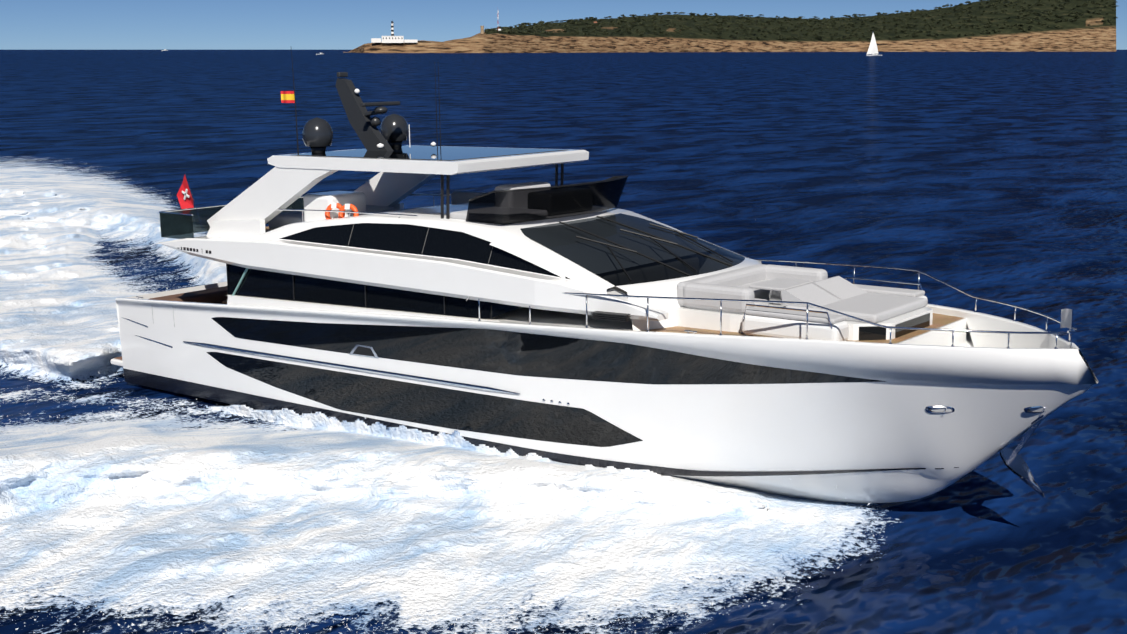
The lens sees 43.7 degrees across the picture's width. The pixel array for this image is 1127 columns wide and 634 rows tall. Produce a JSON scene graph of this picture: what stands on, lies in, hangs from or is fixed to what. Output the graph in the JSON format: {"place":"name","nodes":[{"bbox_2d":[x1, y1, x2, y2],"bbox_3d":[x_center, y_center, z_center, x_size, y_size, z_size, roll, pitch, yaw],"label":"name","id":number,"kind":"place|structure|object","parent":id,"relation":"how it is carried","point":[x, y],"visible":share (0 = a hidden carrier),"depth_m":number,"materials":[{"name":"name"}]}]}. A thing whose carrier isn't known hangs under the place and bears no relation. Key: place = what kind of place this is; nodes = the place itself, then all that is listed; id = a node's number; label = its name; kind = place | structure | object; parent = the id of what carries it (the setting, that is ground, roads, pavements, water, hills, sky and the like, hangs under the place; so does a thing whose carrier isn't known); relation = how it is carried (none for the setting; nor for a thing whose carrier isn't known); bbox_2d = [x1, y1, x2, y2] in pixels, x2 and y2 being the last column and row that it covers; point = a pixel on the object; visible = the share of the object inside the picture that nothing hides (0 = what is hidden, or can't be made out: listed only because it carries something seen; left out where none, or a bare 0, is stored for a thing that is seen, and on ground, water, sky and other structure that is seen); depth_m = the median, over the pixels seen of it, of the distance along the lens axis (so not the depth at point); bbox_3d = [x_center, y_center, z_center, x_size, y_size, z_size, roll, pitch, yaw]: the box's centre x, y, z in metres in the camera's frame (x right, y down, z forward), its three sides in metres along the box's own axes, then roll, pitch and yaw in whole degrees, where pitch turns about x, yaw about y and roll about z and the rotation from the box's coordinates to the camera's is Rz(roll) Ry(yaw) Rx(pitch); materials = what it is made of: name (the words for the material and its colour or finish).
{"place":"outdoors","nodes":[
{"label":"outdoors","id":0,"kind":"place"},
{"bbox_2d":[0,50,1126,633],"bbox_3d":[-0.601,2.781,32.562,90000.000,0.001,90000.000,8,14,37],"label":"sea","id":1,"kind":"structure","parent":0,"point":[998,176],"depth_m":95.52,"materials":[{"name":"liquid"}]},
{"bbox_2d":[0,171,883,633],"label":"spray droplets","id":2,"kind":"object","parent":1,"relation":"on","point":[354,619],"visible":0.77,"depth_m":21.78,"materials":[{"name":"white liquid"}]},
{"bbox_2d":[0,156,899,633],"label":"wake foam","id":3,"kind":"object","parent":1,"relation":"on","point":[306,514],"visible":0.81,"depth_m":26.59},
{"bbox_2d":[111,50,1097,503],"bbox_3d":[-0.656,-1.363,31.817,25.195,9.594,6.190,7,13,38],"label":"yacht","id":4,"kind":"object","parent":1,"relation":"on","point":[583,324],"visible":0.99,"depth_m":28.67,"materials":[{"name":"white plastic"}]},
{"bbox_2d":[866,32,881,55],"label":"sailing yacht","id":5,"kind":"object","parent":1,"relation":"on","point":[873,49],"visible":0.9,"depth_m":1912.64,"materials":[{"name":"white fabric"}]},
{"bbox_2d":[0,0,1126,49],"label":"sky","id":6,"kind":"structure","parent":0,"point":[24,24],"materials":[{"name":"blue"}]},
{"bbox_2d":[345,0,1115,52],"bbox_3d":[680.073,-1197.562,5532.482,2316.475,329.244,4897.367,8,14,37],"label":"headland","id":7,"kind":"structure","parent":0,"point":[1079,34],"depth_m":5264.46,"materials":[{"name":"green plant"}]},
{"bbox_2d":[371,21,417,42],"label":"lighthouse","id":8,"kind":"object","parent":7,"relation":"on","point":[392,38],"visible":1,"depth_m":3429.81,"materials":[{"name":"white"}]}
]}

